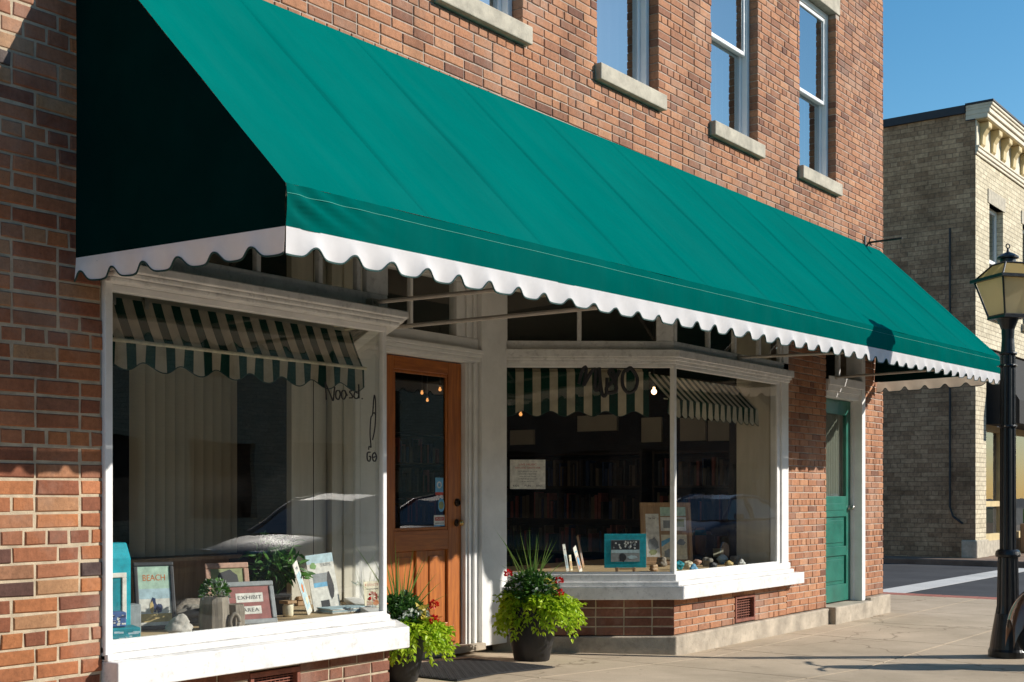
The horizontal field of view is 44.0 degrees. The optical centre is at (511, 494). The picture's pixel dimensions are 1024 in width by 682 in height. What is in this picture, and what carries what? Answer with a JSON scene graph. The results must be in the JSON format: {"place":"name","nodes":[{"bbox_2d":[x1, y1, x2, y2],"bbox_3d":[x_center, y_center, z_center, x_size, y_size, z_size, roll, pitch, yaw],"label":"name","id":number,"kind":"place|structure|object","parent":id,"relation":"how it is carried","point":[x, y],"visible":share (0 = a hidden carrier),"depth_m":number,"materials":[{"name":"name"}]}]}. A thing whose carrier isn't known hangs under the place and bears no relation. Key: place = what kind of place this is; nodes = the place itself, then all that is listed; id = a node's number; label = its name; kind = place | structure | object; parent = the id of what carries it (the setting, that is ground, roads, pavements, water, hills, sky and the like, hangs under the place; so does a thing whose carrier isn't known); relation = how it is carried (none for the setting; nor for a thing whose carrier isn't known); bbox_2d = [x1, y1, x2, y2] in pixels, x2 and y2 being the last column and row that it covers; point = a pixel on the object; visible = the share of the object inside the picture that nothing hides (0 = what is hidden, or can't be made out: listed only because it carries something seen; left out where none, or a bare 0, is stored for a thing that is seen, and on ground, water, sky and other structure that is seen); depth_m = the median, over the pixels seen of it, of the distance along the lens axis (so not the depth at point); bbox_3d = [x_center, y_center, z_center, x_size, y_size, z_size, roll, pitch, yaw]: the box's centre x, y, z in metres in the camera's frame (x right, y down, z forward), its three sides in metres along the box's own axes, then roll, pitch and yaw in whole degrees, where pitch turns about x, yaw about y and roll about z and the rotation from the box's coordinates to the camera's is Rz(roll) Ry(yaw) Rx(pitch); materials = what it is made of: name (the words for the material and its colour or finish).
{"place":"outdoors","nodes":[
{"label":"outdoors","id":0,"kind":"place"},
{"bbox_2d":[113,542,130,624],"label":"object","id":1,"kind":"object","parent":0,"point":[121,579],"visible":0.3,"depth_m":6.65,"materials":[{"name":"wood"}]},
{"bbox_2d":[113,578,120,610],"bbox_3d":[-2.092,0.546,6.604,0.118,0.220,0.003,0,0,-43],"label":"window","id":2,"kind":"structure","parent":1,"relation":"in","point":[116,581],"depth_m":6.63,"materials":[{"name":"teal glass"}]},
{"bbox_2d":[296,595,309,605],"bbox_3d":[-1.439,0.725,8.653,0.060,0.062,0.120,0,0,37],"label":"wooden tray","id":3,"kind":"object","parent":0,"point":[299,599],"visible":0.47,"depth_m":8.61,"materials":[{"name":"beige wood"}]},
{"bbox_2d":[351,567,377,598],"bbox_3d":[-1.014,0.633,8.790,0.208,0.248,0.214,0,0,-17],"label":"air plant","id":4,"kind":"object","parent":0,"point":[359,584],"visible":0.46,"depth_m":8.79,"materials":[{"name":"plant"}]},
{"bbox_2d":[416,595,1023,681],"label":"pavement","id":5,"kind":"structure","parent":0,"point":[908,638],"depth_m":10.22,"materials":[{"name":"concrete"}]},
{"bbox_2d":[355,546,460,681],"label":"potted plant","id":6,"kind":"object","parent":5,"relation":"on","point":[404,606],"visible":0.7,"depth_m":8.15,"materials":[{"name":"green plant"}]},
{"bbox_2d":[0,0,889,681],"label":"brick building","id":7,"kind":"structure","parent":5,"relation":"on","point":[776,104],"depth_m":9.84,"materials":[{"name":"brick"}]},
{"bbox_2d":[113,625,140,639],"bbox_3d":[-1.999,0.713,6.403,0.200,0.085,0.161,0,0,-31],"label":"painted box","id":8,"kind":"object","parent":7,"relation":"on","point":[128,631],"visible":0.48,"depth_m":6.36,"materials":[{"name":"teal wood"}]},
{"bbox_2d":[113,611,125,626],"bbox_3d":[-2.024,0.630,6.390,0.130,0.075,0.101,0,0,-31],"label":"painted box","id":9,"kind":"object","parent":8,"relation":"on","point":[119,618],"visible":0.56,"depth_m":6.37,"materials":[{"name":"paper"}]},
{"bbox_2d":[131,603,140,627],"bbox_3d":[-2.086,0.675,6.864,0.120,0.160,0.100,0,0,-38],"label":"grey box","id":10,"kind":"object","parent":7,"relation":"on","point":[135,614],"visible":0.26,"depth_m":6.84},
{"bbox_2d":[133,562,175,630],"bbox_3d":[-2.036,0.586,7.167,0.225,0.385,0.151,0,-14,-29],"label":"framed picture","id":11,"kind":"object","parent":7,"relation":"on","point":[154,591],"visible":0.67,"depth_m":7.11,"materials":[{"name":"paper"}]},
{"bbox_2d":[165,613,192,632],"bbox_3d":[-1.781,0.703,6.748,0.143,0.140,0.163,0,0,37],"label":"stone","id":12,"kind":"object","parent":7,"relation":"on","point":[178,623],"visible":0.69,"depth_m":6.71,"materials":[{"name":"white stone"}]},
{"bbox_2d":[129,363,236,556],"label":"vertical blinds","id":13,"kind":"object","parent":7,"relation":"hanging from","point":[182,461],"visible":0.78,"depth_m":8.51,"materials":[{"name":"fabric"}]},
{"bbox_2d":[176,604,198,622],"bbox_3d":[-1.880,0.715,7.478,0.171,0.132,0.237,0,0,37],"label":"stone","id":14,"kind":"object","parent":7,"relation":"on","point":[190,612],"visible":0.4,"depth_m":7.42,"materials":[{"name":"grey stone"}]},
{"bbox_2d":[176,598,199,611],"bbox_3d":[-1.879,0.671,7.592,0.114,0.107,0.397,0,0,40],"label":"driftwood","id":15,"kind":"object","parent":7,"relation":"on","point":[181,604],"visible":0.23,"depth_m":7.51,"materials":[{"name":"beige wood"}]},
{"bbox_2d":[198,577,244,629],"bbox_3d":[-1.625,0.607,7.084,0.285,0.297,0.201,0,0,-33],"label":"log planter","id":16,"kind":"object","parent":7,"relation":"on","point":[216,611],"visible":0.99,"depth_m":7.01,"materials":[{"name":"grey wood"}]},
{"bbox_2d":[204,562,248,595],"bbox_3d":[-1.760,0.600,7.756,0.280,0.345,0.138,0,-12,-35],"label":"framed picture","id":17,"kind":"object","parent":7,"relation":"on","point":[234,572],"visible":0.41,"depth_m":7.72,"materials":[{"name":"pink wood"}]},
{"bbox_2d":[228,612,240,626],"bbox_3d":[-1.542,0.711,7.045,0.078,0.114,0.024,0,0,-33],"label":"wooden ring","id":18,"kind":"object","parent":7,"relation":"on","point":[236,615],"visible":0.66,"depth_m":7.03,"materials":[{"name":"wood"}]},
{"bbox_2d":[113,293,366,391],"bbox_3d":[-1.449,-0.856,7.054,0.149,0.478,2.015,0,0,37],"label":"striped awning","id":19,"kind":"object","parent":7,"relation":"attached to","point":[164,339],"visible":0.95,"depth_m":6.90,"materials":[{"name":"green fabric"}]},
{"bbox_2d":[223,580,277,624],"bbox_3d":[-1.557,0.647,7.434,0.320,0.255,0.110,0,-16,-37],"label":"framed sign","id":20,"kind":"object","parent":7,"relation":"on","point":[256,599],"visible":0.74,"depth_m":7.42,"materials":[{"name":"paper"}]},
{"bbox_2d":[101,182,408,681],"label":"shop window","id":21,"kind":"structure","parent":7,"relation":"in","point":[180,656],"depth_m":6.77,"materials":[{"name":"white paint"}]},
{"bbox_2d":[239,530,314,614],"bbox_3d":[-1.507,0.490,8.046,0.403,0.531,0.520,0,0,37],"label":"leafy plant","id":22,"kind":"object","parent":7,"relation":"on","point":[271,564],"visible":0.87,"depth_m":7.99,"materials":[{"name":"green plant"}]},
{"bbox_2d":[279,600,296,616],"bbox_3d":[-1.388,0.707,7.849,0.080,0.098,0.080,0,0,37],"label":"jar","id":23,"kind":"object","parent":7,"relation":"on","point":[288,606],"visible":1,"depth_m":7.82,"materials":[{"name":"beige ceramic"}]},
{"bbox_2d":[292,560,311,614],"bbox_3d":[-1.319,0.590,7.966,0.005,0.350,0.095,-12,15,10],"label":"brochure","id":24,"kind":"object","parent":7,"relation":"on","point":[302,589],"visible":0.98,"depth_m":7.96,"materials":[{"name":"paper"}]},
{"bbox_2d":[305,552,340,611],"bbox_3d":[-1.232,0.572,8.263,0.200,0.370,0.008,-6,-6,-39],"label":"brochure","id":25,"kind":"object","parent":7,"relation":"on","point":[323,587],"visible":0.97,"depth_m":8.26,"materials":[{"name":"paper"}]},
{"bbox_2d":[315,605,366,613],"bbox_3d":[-1.094,0.741,8.184,0.180,0.030,0.300,0,0,45],"label":"paper stack","id":26,"kind":"object","parent":7,"relation":"on","point":[341,609],"visible":0.84,"depth_m":8.12,"materials":[{"name":"white paper"}]},
{"bbox_2d":[325,382,362,400],"bbox_3d":[-0.987,-0.599,7.440,0.009,0.114,0.314,0,0,37],"label":"window lettering","id":27,"kind":"object","parent":7,"relation":"attached to","point":[341,393],"depth_m":7.41},
{"bbox_2d":[363,581,378,607],"bbox_3d":[-0.923,0.664,8.360,0.005,0.180,0.135,-8,-6,44],"label":"sign card","id":28,"kind":"object","parent":7,"relation":"on","point":[373,586],"visible":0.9,"depth_m":8.35,"materials":[{"name":"beige paper"}]},
{"bbox_2d":[366,452,376,461],"bbox_3d":[-0.844,-0.226,7.632,0.009,0.062,0.090,0,0,37],"label":"window lettering","id":29,"kind":"object","parent":7,"relation":"attached to","point":[373,453],"depth_m":7.63},
{"bbox_2d":[368,395,375,449],"bbox_3d":[-0.843,-0.435,7.634,0.008,0.334,0.069,0,0,37],"label":"window drawing","id":30,"kind":"object","parent":7,"relation":"attached to","point":[373,412],"depth_m":7.64},
{"bbox_2d":[395,432,443,527],"bbox_3d":[-1.422,0.200,16.444,0.300,2.000,1.900,0,0,37],"label":"bookshelf","id":31,"kind":"object","parent":7,"relation":"on","point":[419,463],"visible":0.27,"depth_m":16.58,"materials":[{"name":"brown wood"}]},
{"bbox_2d":[387,354,463,647],"bbox_3d":[-0.680,0.075,9.663,0.111,2.220,0.960,0,0,37],"label":"wooden door","id":32,"kind":"structure","parent":7,"relation":"in","point":[441,546],"depth_m":9.83,"materials":[{"name":"brown wood"}]},
{"bbox_2d":[426,376,428,401],"bbox_3d":[-0.987,-1.404,14.766,0.034,0.651,0.036,0,0,37],"label":"pendant bulb","id":33,"kind":"object","parent":7,"relation":"hanging from","point":[427,397],"visible":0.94,"depth_m":14.76,"materials":[{"name":"orange glass"}]},
{"bbox_2d":[435,478,442,494],"bbox_3d":[-0.566,-0.063,9.863,0.001,0.136,0.097,0,0,37],"label":"sticker","id":34,"kind":"object","parent":7,"relation":"attached to","point":[438,486],"visible":1,"depth_m":9.86,"materials":[{"name":"paper"}]},
{"bbox_2d":[434,515,444,525],"bbox_3d":[-0.564,0.205,9.867,0.001,0.086,0.137,0,0,37],"label":"sticker","id":35,"kind":"object","parent":7,"relation":"attached to","point":[439,520],"visible":1,"depth_m":9.87,"materials":[{"name":"paper"}]},
{"bbox_2d":[438,498,444,511],"bbox_3d":[-0.552,0.083,9.883,0.001,0.108,0.081,0,0,37],"label":"sticker","id":36,"kind":"object","parent":7,"relation":"attached to","point":[441,504],"visible":1,"depth_m":9.88,"materials":[{"name":"blue paper"}]},
{"bbox_2d":[434,0,532,46],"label":"window","id":37,"kind":"structure","parent":7,"relation":"in","point":[495,16],"depth_m":8.51,"materials":[{"name":"stone"}]},
{"bbox_2d":[510,460,544,488],"bbox_3d":[0.130,-0.165,10.474,0.293,0.243,0.007,0,0,-1],"label":"notice","id":38,"kind":"object","parent":7,"relation":"attached to","point":[527,474],"visible":1,"depth_m":10.47,"materials":[{"name":"paper"}]},
{"bbox_2d":[74,0,999,392],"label":"awning","id":39,"kind":"object","parent":7,"relation":"attached to","point":[172,164],"visible":1,"depth_m":6.50,"materials":[{"name":"green fabric"}]},
{"bbox_2d":[562,544,568,571],"bbox_3d":[0.468,0.552,11.034,0.030,0.240,0.005,-6,-5,-34],"label":"leaflet","id":40,"kind":"object","parent":7,"relation":"on","point":[565,557],"visible":1,"depth_m":11.03,"materials":[{"name":"paper"}]},
{"bbox_2d":[569,555,572,570],"bbox_3d":[0.515,0.601,11.121,0.005,0.140,0.045,-7,0,27],"label":"leaflet","id":41,"kind":"object","parent":7,"relation":"on","point":[570,563],"visible":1,"depth_m":11.12,"materials":[{"name":"beige paper"}]},
{"bbox_2d":[573,545,581,571],"bbox_3d":[0.565,0.561,10.915,0.006,0.230,0.100,-12,8,19],"label":"leaflet","id":42,"kind":"object","parent":7,"relation":"on","point":[577,559],"visible":0.92,"depth_m":10.90,"materials":[{"name":"paper"}]},
{"bbox_2d":[507,368,650,416],"bbox_3d":[0.508,-0.859,10.692,1.330,0.413,0.087,0,0,-2],"label":"striped awning","id":43,"kind":"object","parent":7,"relation":"attached to","point":[540,392],"visible":0.81,"depth_m":10.66,"materials":[{"name":"fabric"}]},
{"bbox_2d":[507,451,651,566],"bbox_3d":[0.775,0.340,16.132,2.200,1.720,0.300,0,0,37],"label":"bookshelf","id":44,"kind":"object","parent":7,"relation":"on","point":[590,500],"visible":0.62,"depth_m":16.03,"materials":[{"name":"brown wood"}]},
{"bbox_2d":[576,535,583,567],"bbox_3d":[0.628,0.524,11.610,0.006,0.300,0.100,-10,6,13],"label":"leaflet","id":45,"kind":"object","parent":7,"relation":"on","point":[579,547],"visible":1,"depth_m":11.59,"materials":[{"name":"beige paper"}]},
{"bbox_2d":[577,365,638,397],"bbox_3d":[0.795,-0.934,10.488,0.514,0.271,0.032,0,0,-2],"label":"window lettering","id":46,"kind":"object","parent":7,"relation":"attached to","point":[613,376],"depth_m":10.48},
{"bbox_2d":[604,534,645,571],"bbox_3d":[0.970,0.505,10.832,0.365,0.335,0.052,0,0,-7],"label":"easel picture","id":47,"kind":"object","parent":7,"relation":"on","point":[624,551],"visible":0.9,"depth_m":10.83},
{"bbox_2d":[594,0,666,111],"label":"window","id":48,"kind":"structure","parent":7,"relation":"in","point":[622,65],"depth_m":10.13,"materials":[{"name":"glass"}]},
{"bbox_2d":[502,290,803,599],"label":"shop window","id":49,"kind":"structure","parent":7,"relation":"in","point":[665,352],"depth_m":10.51,"materials":[{"name":"white paint"}]},
{"bbox_2d":[649,564,657,570],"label":"display stone","id":50,"kind":"object","parent":7,"relation":"on","point":[653,567],"visible":1,"depth_m":11.10,"materials":[{"name":"beige stone"}]},
{"bbox_2d":[651,384,656,394],"bbox_3d":[1.288,-1.318,11.491,0.051,0.825,0.052,0,0,37],"label":"pendant bulb","id":51,"kind":"object","parent":7,"relation":"hanging from","point":[654,391],"visible":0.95,"depth_m":11.48,"materials":[{"name":"white glass"}]},
{"bbox_2d":[656,557,666,566],"bbox_3d":[1.397,0.631,11.844,0.107,0.099,0.106,0,0,37],"label":"display stone","id":52,"kind":"object","parent":7,"relation":"on","point":[661,562],"visible":0.98,"depth_m":11.81,"materials":[{"name":"beige stone"}]},
{"bbox_2d":[639,502,692,564],"bbox_3d":[1.456,0.389,12.211,0.510,0.600,0.220,0,-8,-11],"label":"collage board","id":53,"kind":"object","parent":7,"relation":"on","point":[655,522],"visible":0.88,"depth_m":12.12,"materials":[{"name":"beige wood"}]},
{"bbox_2d":[677,560,683,569],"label":"display stone","id":54,"kind":"object","parent":7,"relation":"on","point":[680,565],"visible":0.59,"depth_m":11.29,"materials":[{"name":"teal stone"}]},
{"bbox_2d":[683,560,692,568],"bbox_3d":[1.602,0.642,11.520,0.077,0.080,0.114,0,0,37],"label":"display stone","id":55,"kind":"object","parent":7,"relation":"on","point":[687,564],"visible":0.85,"depth_m":11.49,"materials":[{"name":"beige stone"}]},
{"bbox_2d":[689,564,697,569],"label":"display stone","id":56,"kind":"object","parent":7,"relation":"on","point":[693,566],"visible":0.56,"depth_m":11.00,"materials":[{"name":"blue stone"}]},
{"bbox_2d":[692,559,701,564],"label":"display stone","id":57,"kind":"object","parent":7,"relation":"on","point":[697,561],"visible":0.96,"depth_m":12.03,"materials":[{"name":"pink stone"}]},
{"bbox_2d":[695,527,705,554],"bbox_3d":[2.116,0.523,14.208,0.129,0.300,0.129,0,0,37],"label":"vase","id":58,"kind":"object","parent":7,"relation":"on","point":[700,539],"visible":1,"depth_m":14.16,"materials":[{"name":"black wood"}]},
{"bbox_2d":[652,450,752,563],"bbox_3d":[2.380,0.340,14.939,1.500,1.720,0.300,0,0,37],"label":"bookshelf","id":59,"kind":"object","parent":7,"relation":"on","point":[703,482],"visible":0.34,"depth_m":14.99,"materials":[{"name":"brown wood"}]},
{"bbox_2d":[649,373,758,425],"bbox_3d":[1.748,-0.844,11.441,0.237,0.393,1.750,0,0,37],"label":"striped awning","id":60,"kind":"object","parent":7,"relation":"attached to","point":[717,402],"visible":0.94,"depth_m":11.40,"materials":[{"name":"fabric"}]},
{"bbox_2d":[702,557,712,566],"bbox_3d":[1.833,0.637,11.838,0.100,0.102,0.105,0,0,37],"label":"display stone","id":61,"kind":"object","parent":7,"relation":"on","point":[706,561],"visible":0.75,"depth_m":11.80,"materials":[{"name":"grey stone"}]},
{"bbox_2d":[709,562,716,567],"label":"display stone","id":62,"kind":"object","parent":7,"relation":"on","point":[712,564],"visible":0.57,"depth_m":11.18,"materials":[{"name":"grey stone"}]},
{"bbox_2d":[713,548,723,556],"bbox_3d":[2.217,0.625,13.609,0.130,0.090,0.006,0,-4,-23],"label":"stone","id":63,"kind":"object","parent":7,"relation":"in","point":[717,552],"visible":0.87,"depth_m":13.60,"materials":[{"name":"beige stone"}]},
{"bbox_2d":[717,554,727,563],"bbox_3d":[2.045,0.632,12.293,0.093,0.108,0.176,0,0,37],"label":"display stone","id":64,"kind":"object","parent":7,"relation":"on","point":[722,558],"visible":0.88,"depth_m":12.25,"materials":[{"name":"blue stone"}]},
{"bbox_2d":[724,560,732,565],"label":"display stone","id":65,"kind":"object","parent":7,"relation":"on","point":[728,563],"visible":0.63,"depth_m":11.48,"materials":[{"name":"yellow stone"}]},
{"bbox_2d":[730,556,741,563],"bbox_3d":[2.172,0.639,12.294,0.095,0.091,0.129,0,0,37],"label":"display stone","id":66,"kind":"object","parent":7,"relation":"on","point":[735,559],"visible":0.87,"depth_m":12.25,"materials":[{"name":"grey stone"}]},
{"bbox_2d":[709,0,764,159],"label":"window","id":67,"kind":"structure","parent":7,"relation":"in","point":[723,50],"depth_m":11.82,"materials":[{"name":"glass"}]},
{"bbox_2d":[738,559,745,564],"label":"display stone","id":68,"kind":"object","parent":7,"relation":"on","point":[741,562],"visible":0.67,"depth_m":11.82,"materials":[{"name":"stone"}]},
{"bbox_2d":[798,0,842,196],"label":"window","id":69,"kind":"structure","parent":7,"relation":"in","point":[810,10],"depth_m":13.31,"materials":[{"name":"glass"}]},
{"bbox_2d":[825,398,854,602],"bbox_3d":[3.450,0.068,13.556,0.138,2.165,0.867,0,0,37],"label":"green door","id":70,"kind":"structure","parent":7,"relation":"in","point":[838,507],"depth_m":13.69,"materials":[{"name":"paint"}]},
{"bbox_2d":[864,236,902,246],"bbox_3d":[4.047,-2.730,13.812,0.422,0.220,0.040,0,0,37],"label":"sign bracket","id":71,"kind":"object","parent":7,"relation":"attached to","point":[876,241],"visible":0.78,"depth_m":13.84,"materials":[{"name":"metal"}]},
{"bbox_2d":[418,658,554,680],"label":"door mat","id":72,"kind":"object","parent":5,"relation":"on","point":[461,669],"depth_m":8.83,"materials":[{"name":"rubber"}]},
{"bbox_2d":[491,529,587,661],"bbox_3d":[0.232,0.755,9.706,0.740,1.028,0.742,0,0,37],"label":"potted plant","id":73,"kind":"object","parent":5,"relation":"on","point":[530,613],"visible":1,"depth_m":9.55,"materials":[{"name":"green plant"}]},
{"bbox_2d":[970,243,1023,658],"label":"street lamp","id":74,"kind":"object","parent":5,"relation":"on","point":[1000,285],"visible":0.91,"depth_m":10.40,"materials":[{"name":"black metal"}]},
{"bbox_2d":[882,563,1023,596],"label":"road","id":75,"kind":"structure","parent":0,"point":[896,575],"depth_m":22.13,"materials":[{"name":"grey asphalt"}]},
{"bbox_2d":[881,592,996,599],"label":"kerb paving","id":76,"kind":"structure","parent":75,"relation":"on","point":[936,595],"depth_m":16.76,"materials":[{"name":"grey concrete"}]},
{"bbox_2d":[883,568,1023,592],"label":"crosswalk marking","id":77,"kind":"object","parent":75,"relation":"on","point":[935,583],"visible":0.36,"depth_m":21.05,"materials":[{"name":"paint"}]},
{"bbox_2d":[882,552,1023,567],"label":"pavement","id":78,"kind":"structure","parent":0,"point":[990,561],"depth_m":26.49,"materials":[{"name":"grey concrete"}]},
{"bbox_2d":[882,98,1023,557],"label":"corner building","id":79,"kind":"structure","parent":78,"relation":"on","point":[953,197],"depth_m":27.35,"materials":[{"name":"brick"}]},
{"bbox_2d":[988,188,1004,321],"bbox_3d":[10.636,-5.225,28.009,0.300,2.810,1.290,0,0,37],"label":"window","id":80,"kind":"structure","parent":79,"relation":"in","point":[994,199],"depth_m":28.34,"materials":[{"name":"white paint"}]},
{"bbox_2d":[986,351,1023,429],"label":"shop awning","id":81,"kind":"object","parent":79,"relation":"attached to","point":[992,404],"visible":0.4,"depth_m":27.57,"materials":[{"name":"fabric"}]},
{"bbox_2d":[986,425,1023,555],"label":"shop window","id":82,"kind":"structure","parent":79,"relation":"in","point":[994,538],"depth_m":28.63,"materials":[{"name":"paint"}]},
{"bbox_2d":[1021,210,1023,331],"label":"window","id":83,"kind":"structure","parent":79,"relation":"in","point":[1022,212],"depth_m":29.60,"materials":[{"name":"white paint"}]},
{"bbox_2d":[882,0,1023,123],"label":"sky","id":84,"kind":"structure","parent":0,"point":[938,54],"materials":[{"name":"blue"}]},
{"bbox_2d":[1005,592,1023,651],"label":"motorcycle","id":85,"kind":"object","parent":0,"point":[1015,620],"visible":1,"depth_m":9.88,"materials":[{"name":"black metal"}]},
{"bbox_2d":[1020,509,1023,552],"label":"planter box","id":86,"kind":"object","parent":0,"point":[1021,537],"visible":1,"depth_m":29.11,"materials":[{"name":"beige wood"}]}
]}

